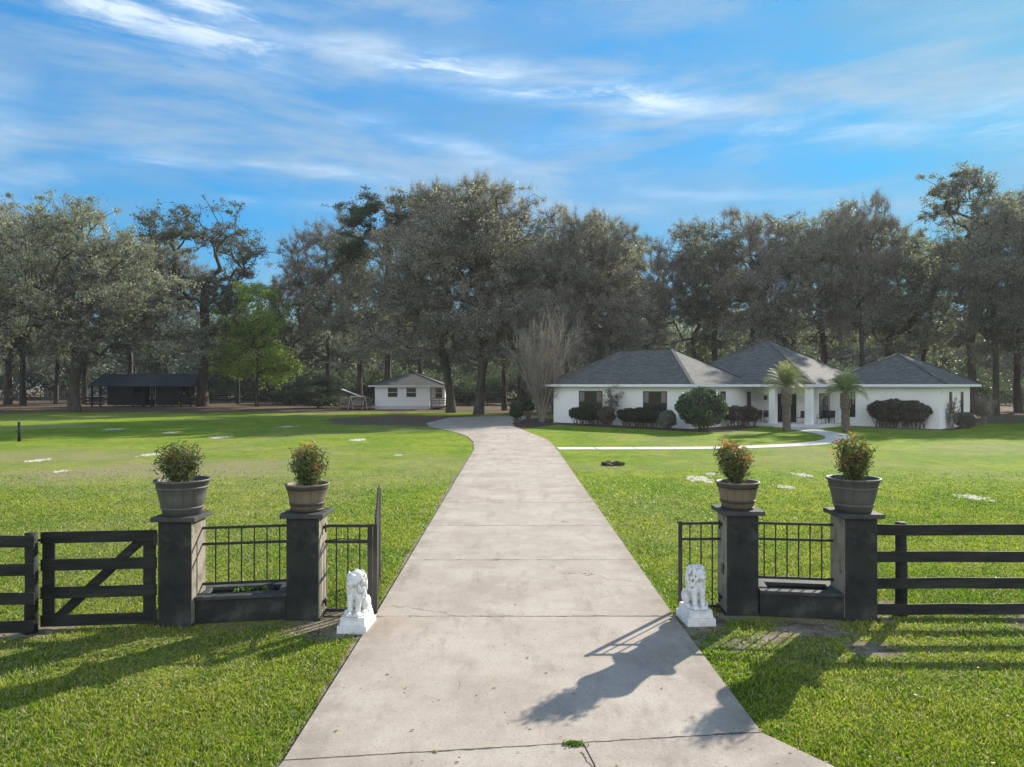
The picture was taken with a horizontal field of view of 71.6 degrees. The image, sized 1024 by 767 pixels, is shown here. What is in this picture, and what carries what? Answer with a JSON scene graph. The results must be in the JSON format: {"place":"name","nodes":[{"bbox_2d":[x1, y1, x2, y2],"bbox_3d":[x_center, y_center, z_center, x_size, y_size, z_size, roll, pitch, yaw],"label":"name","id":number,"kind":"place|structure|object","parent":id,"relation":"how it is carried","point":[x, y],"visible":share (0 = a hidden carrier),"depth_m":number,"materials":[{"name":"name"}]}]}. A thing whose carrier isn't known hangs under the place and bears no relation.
{"place":"outdoors","nodes":[
{"label":"outdoors","id":0,"kind":"place"},
{"bbox_2d":[39,381,155,396],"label":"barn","id":1,"kind":"structure","parent":0,"point":[63,391],"depth_m":176.00,"materials":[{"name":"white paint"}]},
{"bbox_2d":[0,387,1023,766],"bbox_3d":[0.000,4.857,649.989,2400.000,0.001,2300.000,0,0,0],"label":"lawn","id":2,"kind":"structure","parent":0,"point":[268,437],"depth_m":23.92,"materials":[{"name":"plant"}]},
{"bbox_2d":[15,422,20,441],"bbox_3d":[-27.307,2.716,39.306,0.226,1.183,0.195,0,0,0],"label":"fence post","id":3,"kind":"object","parent":2,"relation":"on","point":[19,433],"visible":0.83,"depth_m":39.26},
{"bbox_2d":[0,532,38,634],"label":"board fence","id":4,"kind":"object","parent":2,"relation":"on","point":[28,599],"visible":0.94,"depth_m":8.81,"materials":[{"name":"wood"}]},
{"bbox_2d":[0,200,77,373],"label":"oak tree","id":5,"kind":"object","parent":2,"relation":"on","point":[32,336],"visible":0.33,"depth_m":101.15,"materials":[{"name":"green plant"}]},
{"bbox_2d":[0,214,84,405],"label":"forest tree","id":6,"kind":"object","parent":2,"relation":"on","point":[22,396],"visible":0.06,"depth_m":107.62,"materials":[{"name":"green plant"}]},
{"bbox_2d":[0,199,110,404],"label":"forest tree","id":7,"kind":"object","parent":2,"relation":"on","point":[8,398],"visible":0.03,"depth_m":111.63,"materials":[{"name":"green plant"}]},
{"bbox_2d":[34,240,95,403],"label":"bare tree","id":8,"kind":"object","parent":2,"relation":"on","point":[56,391],"visible":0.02,"depth_m":117.77,"materials":[{"name":"brown plant"}]},
{"bbox_2d":[0,394,155,401],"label":"rail fence","id":9,"kind":"object","parent":2,"relation":"on","point":[34,397],"visible":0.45,"depth_m":137.02,"materials":[{"name":"wood"}]},
{"bbox_2d":[38,233,145,403],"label":"forest tree","id":10,"kind":"object","parent":2,"relation":"on","point":[92,363],"visible":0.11,"depth_m":115.23,"materials":[{"name":"green plant"}]},
{"bbox_2d":[38,530,157,626],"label":"farm gate","id":11,"kind":"structure","parent":2,"relation":"on","point":[50,566],"depth_m":9.11,"materials":[{"name":"black wood"}]},
{"bbox_2d":[0,187,225,411],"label":"oak tree","id":12,"kind":"object","parent":2,"relation":"on","point":[67,240],"visible":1,"depth_m":82.19,"materials":[{"name":"green plant"}]},
{"bbox_2d":[77,240,181,373],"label":"forest tree","id":13,"kind":"object","parent":2,"relation":"on","point":[130,357],"visible":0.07,"depth_m":125.60,"materials":[{"name":"green plant"}]},
{"bbox_2d":[85,374,213,406],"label":"horse stable","id":14,"kind":"structure","parent":2,"relation":"on","point":[134,389],"depth_m":102.70,"materials":[{"name":"wood"}]},
{"bbox_2d":[111,233,223,373],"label":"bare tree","id":15,"kind":"object","parent":2,"relation":"on","point":[183,308],"visible":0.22,"depth_m":122.70,"materials":[{"name":"green plant"}]},
{"bbox_2d":[150,510,212,626],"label":"gate pillar","id":16,"kind":"structure","parent":2,"relation":"on","point":[181,562],"depth_m":9.14,"materials":[{"name":"grey paint"}]},
{"bbox_2d":[150,435,210,516],"bbox_3d":[-4.363,1.191,9.362,0.728,1.048,0.742,0,0,-43],"label":"potted shrub","id":17,"kind":"object","parent":16,"relation":"on","point":[181,487],"visible":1,"depth_m":9.18,"materials":[{"name":"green plant"}]},
{"bbox_2d":[202,524,285,584],"bbox_3d":[-3.553,2.298,9.559,1.151,0.779,0.026,0,0,-9],"label":"iron railing","id":18,"kind":"object","parent":16,"relation":"attached to","point":[241,542],"visible":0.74,"depth_m":9.54,"materials":[{"name":"metal"}]},
{"bbox_2d":[120,194,283,406],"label":"oak tree","id":19,"kind":"object","parent":2,"relation":"on","point":[205,300],"visible":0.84,"depth_m":103.35,"materials":[{"name":"green plant"}]},
{"bbox_2d":[209,289,265,403],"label":"forest tree","id":20,"kind":"object","parent":2,"relation":"on","point":[238,382],"visible":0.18,"depth_m":117.49,"materials":[{"name":"green plant"}]},
{"bbox_2d":[195,394,280,401],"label":"rail fence","id":21,"kind":"object","parent":2,"relation":"on","point":[227,397],"visible":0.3,"depth_m":132.90,"materials":[{"name":"wood"}]},
{"bbox_2d":[194,582,285,623],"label":"planter wall","id":22,"kind":"structure","parent":2,"relation":"on","point":[225,603],"depth_m":9.34,"materials":[{"name":"grey paint"}]},
{"bbox_2d":[233,585,269,591],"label":"weed","id":23,"kind":"object","parent":22,"relation":"on","point":[249,589],"visible":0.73,"depth_m":9.60,"materials":[{"name":"green plant"}]},
{"bbox_2d":[195,280,305,406],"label":"leafy tree","id":24,"kind":"object","parent":2,"relation":"on","point":[251,336],"visible":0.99,"depth_m":101.94,"materials":[{"name":"green plant"}]},
{"bbox_2d":[242,269,322,403],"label":"forest tree","id":25,"kind":"object","parent":2,"relation":"on","point":[272,304],"visible":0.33,"depth_m":115.02,"materials":[{"name":"green plant"}]},
{"bbox_2d":[279,507,333,620],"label":"gate pillar","id":26,"kind":"structure","parent":2,"relation":"on","point":[306,569],"depth_m":9.38,"materials":[{"name":"grey paint"}]},
{"bbox_2d":[284,437,331,512],"bbox_3d":[-2.754,1.217,9.589,0.613,0.997,0.741,0,0,0],"label":"potted shrub","id":27,"kind":"object","parent":26,"relation":"on","point":[307,491],"visible":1,"depth_m":9.46,"materials":[{"name":"green plant"}]},
{"bbox_2d":[270,374,366,408],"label":"sprawling shrub","id":28,"kind":"object","parent":2,"relation":"on","point":[329,395],"visible":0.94,"depth_m":95.17,"materials":[{"name":"green plant"}]},
{"bbox_2d":[265,212,383,385],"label":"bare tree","id":29,"kind":"object","parent":2,"relation":"on","point":[305,271],"visible":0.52,"depth_m":109.54,"materials":[{"name":"green plant"}]},
{"bbox_2d":[325,485,380,613],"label":"iron gate","id":30,"kind":"structure","parent":2,"relation":"on","point":[373,541],"depth_m":9.60,"materials":[{"name":"metal"}]},
{"bbox_2d":[341,389,367,409],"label":"canopy swing","id":31,"kind":"object","parent":2,"relation":"on","point":[357,403],"visible":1,"depth_m":90.26,"materials":[{"name":"metal"}]},
{"bbox_2d":[337,569,375,634],"bbox_3d":[-1.985,2.766,9.093,0.379,0.758,0.490,0,0,4],"label":"lion statue","id":32,"kind":"object","parent":2,"relation":"on","point":[358,617],"visible":1,"depth_m":8.96,"materials":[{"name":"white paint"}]},
{"bbox_2d":[340,398,374,409],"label":"wooden deck","id":33,"kind":"structure","parent":2,"relation":"on","point":[356,407],"depth_m":90.97,"materials":[{"name":"grey wood"}]},
{"bbox_2d":[291,233,425,397],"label":"forest tree","id":34,"kind":"object","parent":2,"relation":"on","point":[344,290],"visible":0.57,"depth_m":102.42,"materials":[{"name":"green plant"}]},
{"bbox_2d":[321,185,438,379],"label":"pine tree","id":35,"kind":"object","parent":2,"relation":"on","point":[358,217],"visible":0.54,"depth_m":100.56,"materials":[{"name":"green plant"}]},
{"bbox_2d":[368,372,445,408],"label":"guest house","id":36,"kind":"structure","parent":2,"relation":"on","point":[412,390],"depth_m":92.00,"materials":[{"name":"paint"}]},
{"bbox_2d":[387,387,397,396],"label":"window","id":37,"kind":"structure","parent":36,"relation":"in","point":[391,391],"depth_m":91.97,"materials":[{"name":"grey glass"}]},
{"bbox_2d":[406,387,415,396],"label":"window","id":38,"kind":"structure","parent":36,"relation":"in","point":[410,391],"depth_m":91.97,"materials":[{"name":"grey glass"}]},
{"bbox_2d":[435,388,442,397],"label":"window","id":39,"kind":"structure","parent":36,"relation":"in","point":[438,391],"depth_m":94.17,"materials":[{"name":"grey glass"}]},
{"bbox_2d":[360,225,465,373],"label":"forest tree","id":40,"kind":"object","parent":2,"relation":"on","point":[419,367],"visible":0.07,"depth_m":99.71,"materials":[{"name":"green plant"}]},
{"bbox_2d":[432,398,445,409],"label":"wooden deck","id":41,"kind":"structure","parent":2,"relation":"on","point":[439,406],"depth_m":90.97,"materials":[{"name":"grey wood"}]},
{"bbox_2d":[320,175,567,412],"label":"oak tree","id":42,"kind":"object","parent":2,"relation":"on","point":[442,350],"visible":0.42,"depth_m":76.88,"materials":[{"name":"green plant"}]},
{"bbox_2d":[455,396,501,404],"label":"rail fence","id":43,"kind":"object","parent":2,"relation":"on","point":[469,399],"visible":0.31,"depth_m":110.52,"materials":[{"name":"wood"}]},
{"bbox_2d":[371,166,598,414],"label":"oak tree","id":44,"kind":"object","parent":2,"relation":"on","point":[480,318],"visible":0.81,"depth_m":73.32,"materials":[{"name":"green plant"}]},
{"bbox_2d":[435,224,536,410],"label":"tree","id":45,"kind":"object","parent":2,"relation":"on","point":[504,399],"visible":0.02,"depth_m":87.70,"materials":[{"name":"brown plant"}]},
{"bbox_2d":[0,287,1023,400],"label":"wood","id":46,"kind":"object","parent":2,"relation":"on","point":[314,353],"visible":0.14,"depth_m":146.86,"materials":[{"name":"green plant"}]},
{"bbox_2d":[470,259,557,403],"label":"forest tree","id":47,"kind":"object","parent":2,"relation":"on","point":[518,377],"visible":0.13,"depth_m":79.39,"materials":[{"name":"green plant"}]},
{"bbox_2d":[513,421,554,429],"bbox_3d":[1.731,3.250,55.770,3.418,0.042,12.651,0,0,0],"label":"mulch bed","id":48,"kind":"object","parent":2,"relation":"on","point":[522,425],"visible":0.73,"depth_m":55.95,"materials":[{"name":"soil"}]},
{"bbox_2d":[507,402,523,422],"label":"topiary shrub","id":49,"kind":"object","parent":48,"relation":"on","point":[516,410],"visible":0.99,"depth_m":57.54,"materials":[{"name":"green plant"}]},
{"bbox_2d":[521,400,534,421],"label":"topiary shrub","id":50,"kind":"object","parent":48,"relation":"on","point":[529,406],"visible":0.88,"depth_m":59.73,"materials":[{"name":"green plant"}]},
{"bbox_2d":[501,301,594,421],"bbox_3d":[2.901,-2.093,59.822,8.615,10.746,9.824,0,0,0],"label":"crepe myrtle","id":51,"kind":"object","parent":48,"relation":"on","point":[541,400],"visible":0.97,"depth_m":59.14,"materials":[{"name":"grey plant"}]},
{"bbox_2d":[500,233,606,412],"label":"forest tree","id":52,"kind":"object","parent":2,"relation":"on","point":[565,278],"visible":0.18,"depth_m":75.33,"materials":[{"name":"green plant"}]},
{"bbox_2d":[484,199,652,379],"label":"oak tree","id":53,"kind":"object","parent":2,"relation":"on","point":[580,233],"visible":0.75,"depth_m":72.04,"materials":[{"name":"green plant"}]},
{"bbox_2d":[196,342,1023,404],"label":"undergrowth","id":54,"kind":"object","parent":2,"relation":"on","point":[493,385],"visible":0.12,"depth_m":113.22,"materials":[{"name":"green plant"}]},
{"bbox_2d":[542,208,678,367],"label":"forest tree","id":55,"kind":"object","parent":2,"relation":"on","point":[646,314],"visible":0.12,"depth_m":80.25,"materials":[{"name":"green plant"}]},
{"bbox_2d":[601,460,624,465],"bbox_3d":[3.930,3.124,27.631,0.922,0.252,0.741,0,0,0],"label":"soil heap","id":56,"kind":"object","parent":2,"relation":"on","point":[610,463],"visible":0.98,"depth_m":27.47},
{"bbox_2d":[564,215,662,355],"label":"tree","id":57,"kind":"object","parent":2,"relation":"on","point":[640,266],"visible":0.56,"depth_m":73.46,"materials":[{"name":"green plant"}]},
{"bbox_2d":[554,422,759,431],"bbox_3d":[10.008,3.242,52.912,16.322,0.042,9.088,0,0,17],"label":"mulch bed","id":58,"kind":"object","parent":2,"relation":"on","point":[723,429],"visible":0.72,"depth_m":50.76,"materials":[{"name":"soil"}]},
{"bbox_2d":[568,406,600,424],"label":"hedge","id":59,"kind":"object","parent":58,"relation":"on","point":[589,414],"visible":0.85,"depth_m":55.22,"materials":[{"name":"green plant"}]},
{"bbox_2d":[597,406,616,425],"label":"hedge","id":60,"kind":"object","parent":58,"relation":"on","point":[605,415],"visible":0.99,"depth_m":53.22,"materials":[{"name":"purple plant"}]},
{"bbox_2d":[596,382,623,425],"bbox_3d":[7.416,1.464,53.950,2.378,3.570,3.038,0,0,17],"label":"purple shrub","id":61,"kind":"object","parent":58,"relation":"on","point":[611,401],"visible":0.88,"depth_m":53.69,"materials":[{"name":"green plant"}]},
{"bbox_2d":[616,406,661,427],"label":"hedge","id":62,"kind":"object","parent":58,"relation":"on","point":[644,416],"visible":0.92,"depth_m":51.70,"materials":[{"name":"green plant"}]},
{"bbox_2d":[657,410,676,428],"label":"shrub","id":63,"kind":"object","parent":58,"relation":"on","point":[666,419],"visible":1,"depth_m":49.35,"materials":[{"name":"green plant"}]},
{"bbox_2d":[674,386,728,430],"bbox_3d":[12.822,1.728,47.867,3.348,3.137,3.408,0,0,-44],"label":"camellia bush","id":64,"kind":"object","parent":58,"relation":"on","point":[701,408],"visible":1,"depth_m":46.97,"materials":[{"name":"green plant"}]},
{"bbox_2d":[724,405,761,426],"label":"shrub","id":65,"kind":"object","parent":58,"relation":"on","point":[749,414],"visible":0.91,"depth_m":52.55,"materials":[{"name":"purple plant"}]},
{"bbox_2d":[618,233,699,348],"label":"tree","id":66,"kind":"object","parent":2,"relation":"on","point":[656,265],"visible":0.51,"depth_m":93.85,"materials":[{"name":"green plant"}]},
{"bbox_2d":[641,210,743,362],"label":"forest tree","id":67,"kind":"object","parent":2,"relation":"on","point":[689,236],"visible":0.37,"depth_m":99.17,"materials":[{"name":"green plant"}]},
{"bbox_2d":[676,564,715,626],"bbox_3d":[2.420,2.767,9.373,0.379,0.757,0.490,0,0,-5],"label":"lion statue","id":68,"kind":"object","parent":2,"relation":"on","point":[693,609],"visible":1,"depth_m":9.24,"materials":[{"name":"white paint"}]},
{"bbox_2d":[685,475,712,482],"bbox_3d":[6.184,3.143,23.512,0.983,0.027,1.913,0,0,0],"label":"sand patch","id":69,"kind":"object","parent":2,"relation":"on","point":[696,478],"visible":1,"depth_m":23.52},
{"bbox_2d":[661,220,766,361],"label":"oak tree","id":70,"kind":"object","parent":2,"relation":"on","point":[715,346],"visible":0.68,"depth_m":90.46,"materials":[{"name":"green plant"}]},
{"bbox_2d":[711,505,764,615],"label":"gate pillar","id":71,"kind":"structure","parent":2,"relation":"on","point":[738,582],"depth_m":9.58,"materials":[{"name":"grey paint"}]},
{"bbox_2d":[678,521,720,607],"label":"iron gate","id":72,"kind":"structure","parent":71,"relation":"attached to","point":[701,538],"depth_m":9.78,"materials":[{"name":"metal"}]},
{"bbox_2d":[711,437,759,510],"bbox_3d":[3.092,1.229,9.804,0.608,0.976,0.626,0,0,-43],"label":"potted shrub","id":73,"kind":"object","parent":71,"relation":"on","point":[737,491],"visible":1,"depth_m":9.66,"materials":[{"name":"green plant"}]},
{"bbox_2d":[692,204,827,345],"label":"leafy tree","id":74,"kind":"object","parent":2,"relation":"on","point":[754,238],"visible":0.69,"depth_m":87.16,"materials":[{"name":"green plant"}]},
{"bbox_2d":[541,340,981,428],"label":"house","id":75,"kind":"structure","parent":2,"relation":"on","point":[662,379],"depth_m":54.32,"materials":[{"name":"paint"}]},
{"bbox_2d":[579,391,601,407],"bbox_3d":[6.260,1.443,56.656,2.350,1.720,0.046,0,0,45],"label":"window","id":76,"kind":"structure","parent":75,"relation":"in","point":[586,398],"depth_m":56.73,"materials":[{"name":"grey glass"}]},
{"bbox_2d":[643,391,666,410],"bbox_3d":[10.532,1.432,52.377,2.050,1.720,0.046,0,0,45],"label":"window","id":77,"kind":"structure","parent":75,"relation":"in","point":[656,400],"depth_m":52.34,"materials":[{"name":"grey glass"}]},
{"bbox_2d":[747,392,750,405],"bbox_3d":[19.094,1.580,57.227,0.046,1.850,0.600,0,0,45],"label":"window","id":78,"kind":"structure","parent":75,"relation":"in","point":[748,393],"depth_m":57.24,"materials":[{"name":"black glass"}]},
{"bbox_2d":[779,394,795,421],"bbox_3d":[21.551,1.905,55.565,1.330,2.210,0.166,0,0,45],"label":"door","id":79,"kind":"structure","parent":75,"relation":"in","point":[793,406],"depth_m":55.29,"materials":[{"name":"glass"}]},
{"bbox_2d":[819,393,828,418],"bbox_3d":[23.976,1.723,54.607,1.700,1.950,0.046,0,0,-45],"label":"window","id":80,"kind":"structure","parent":75,"relation":"in","point":[824,403],"depth_m":54.57,"materials":[{"name":"grey glass"}]},
{"bbox_2d":[850,392,854,416],"bbox_3d":[25.768,1.596,54.190,0.800,1.900,0.046,0,0,45],"label":"window","id":81,"kind":"structure","parent":75,"relation":"in","point":[852,410],"depth_m":54.05,"materials":[{"name":"black glass"}]},
{"bbox_2d":[961,392,963,411],"bbox_3d":[34.190,1.436,53.935,0.046,1.620,0.620,0,0,45],"label":"window","id":82,"kind":"structure","parent":75,"relation":"in","point":[962,393],"depth_m":54.03,"materials":[{"name":"black glass"}]},
{"bbox_2d":[759,360,812,430],"bbox_3d":[18.563,0.865,48.246,3.462,4.931,3.623,0,0,0],"label":"palm tree","id":83,"kind":"object","parent":2,"relation":"on","point":[787,377],"visible":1,"depth_m":47.97,"materials":[{"name":"green plant"}]},
{"bbox_2d":[722,211,858,353],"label":"forest tree","id":84,"kind":"object","parent":2,"relation":"on","point":[813,275],"visible":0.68,"depth_m":85.30,"materials":[{"name":"green plant"}]},
{"bbox_2d":[759,578,843,619],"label":"planter wall","id":85,"kind":"structure","parent":2,"relation":"on","point":[807,599],"depth_m":9.48,"materials":[{"name":"grey paint"}]},
{"bbox_2d":[758,196,893,363],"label":"forest tree","id":86,"kind":"object","parent":2,"relation":"on","point":[822,342],"visible":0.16,"depth_m":91.65,"materials":[{"name":"green plant"}]},
{"bbox_2d":[820,368,868,431],"bbox_3d":[22.238,1.122,47.351,3.092,4.411,3.082,0,0,0],"label":"palm tree","id":87,"kind":"object","parent":2,"relation":"on","point":[845,381],"visible":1,"depth_m":47.16,"materials":[{"name":"green plant"}]},
{"bbox_2d":[823,507,884,620],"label":"gate pillar","id":88,"kind":"structure","parent":2,"relation":"on","point":[853,559],"depth_m":9.36,"materials":[{"name":"grey paint"}]},
{"bbox_2d":[758,522,833,580],"bbox_3d":[3.855,2.299,9.754,1.059,0.779,0.026,0,0,8],"label":"iron railing","id":89,"kind":"object","parent":88,"relation":"attached to","point":[787,539],"visible":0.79,"depth_m":9.74,"materials":[{"name":"metal"}]},
{"bbox_2d":[825,429,881,513],"bbox_3d":[4.600,1.163,9.568,0.692,1.105,0.710,0,0,0],"label":"potted shrub","id":90,"kind":"object","parent":88,"relation":"on","point":[853,488],"visible":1,"depth_m":9.42,"materials":[{"name":"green plant"}]},
{"bbox_2d":[809,183,909,366],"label":"leafy tree","id":91,"kind":"object","parent":2,"relation":"on","point":[862,222],"visible":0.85,"depth_m":82.77,"materials":[{"name":"green plant"}]},
{"bbox_2d":[811,212,962,358],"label":"forest tree","id":92,"kind":"object","parent":2,"relation":"on","point":[872,317],"visible":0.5,"depth_m":82.97,"materials":[{"name":"green plant"}]},
{"bbox_2d":[858,425,982,429],"bbox_3d":[29.111,3.240,52.264,14.383,0.042,6.632,0,0,0],"label":"mulch bed","id":93,"kind":"object","parent":2,"relation":"on","point":[958,428],"visible":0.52,"depth_m":50.76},
{"bbox_2d":[866,398,932,428],"bbox_3d":[27.905,2.172,51.333,2.452,2.269,4.437,0,0,-42],"label":"hedge","id":94,"kind":"object","parent":93,"relation":"on","point":[891,411],"visible":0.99,"depth_m":50.75,"materials":[{"name":"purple plant"}]},
{"bbox_2d":[945,396,962,428],"bbox_3d":[31.323,2.042,50.635,1.337,2.392,1.356,0,0,0],"label":"topiary tree","id":95,"kind":"object","parent":93,"relation":"on","point":[949,415],"visible":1,"depth_m":50.61,"materials":[{"name":"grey plant"}]},
{"bbox_2d":[954,411,977,428],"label":"shrub","id":96,"kind":"object","parent":93,"relation":"on","point":[966,420],"visible":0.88,"depth_m":50.53,"materials":[{"name":"green plant"}]},
{"bbox_2d":[864,223,990,368],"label":"forest tree","id":97,"kind":"object","parent":2,"relation":"on","point":[924,355],"visible":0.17,"depth_m":87.54,"materials":[{"name":"green plant"}]},
{"bbox_2d":[877,521,1023,615],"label":"board fence","id":98,"kind":"object","parent":2,"relation":"on","point":[901,583],"visible":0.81,"depth_m":9.50,"materials":[{"name":"wood"}]},
{"bbox_2d":[904,159,1023,413],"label":"tall tree","id":99,"kind":"object","parent":2,"relation":"on","point":[958,185],"visible":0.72,"depth_m":76.70,"materials":[{"name":"green plant"}]},
{"bbox_2d":[916,197,1023,414],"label":"forest tree","id":100,"kind":"object","parent":2,"relation":"on","point":[996,266],"visible":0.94,"depth_m":73.10,"materials":[{"name":"green plant"}]},
{"bbox_2d":[954,494,993,500],"bbox_3d":[12.724,3.132,19.557,0.876,0.027,1.246,0,0,0],"label":"sand patch","id":101,"kind":"object","parent":2,"relation":"on","point":[973,496],"visible":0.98,"depth_m":19.57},
{"bbox_2d":[941,185,1023,411],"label":"forest tree","id":102,"kind":"object","parent":2,"relation":"on","point":[1017,401],"visible":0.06,"depth_m":81.88,"materials":[{"name":"green plant"}]},
{"bbox_2d":[970,394,1002,424],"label":"bare shrub","id":103,"kind":"object","parent":2,"relation":"on","point":[981,409],"visible":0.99,"depth_m":55.99,"materials":[{"name":"grey plant"}]},
{"bbox_2d":[988,205,1023,340],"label":"forest tree","id":104,"kind":"object","parent":2,"relation":"on","point":[1009,330],"visible":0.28,"depth_m":74.76,"materials":[{"name":"green plant"}]},
{"bbox_2d":[0,0,1023,386],"label":"sky","id":105,"kind":"structure","parent":0,"point":[655,113],"materials":[{"name":"blue"}]},
{"bbox_2d":[278,416,834,766],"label":"driveway","id":106,"kind":"structure","parent":0,"point":[455,594],"depth_m":8.02,"materials":[{"name":"concrete"}]},
{"bbox_2d":[563,739,588,746],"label":"moss tuft","id":107,"kind":"object","parent":106,"relation":"on","point":[574,743],"visible":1,"depth_m":6.06,"materials":[{"name":"green plant"}]},
{"bbox_2d":[556,428,851,449],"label":"garden path","id":108,"kind":"structure","parent":0,"point":[829,436],"depth_m":35.65,"materials":[{"name":"concrete"}]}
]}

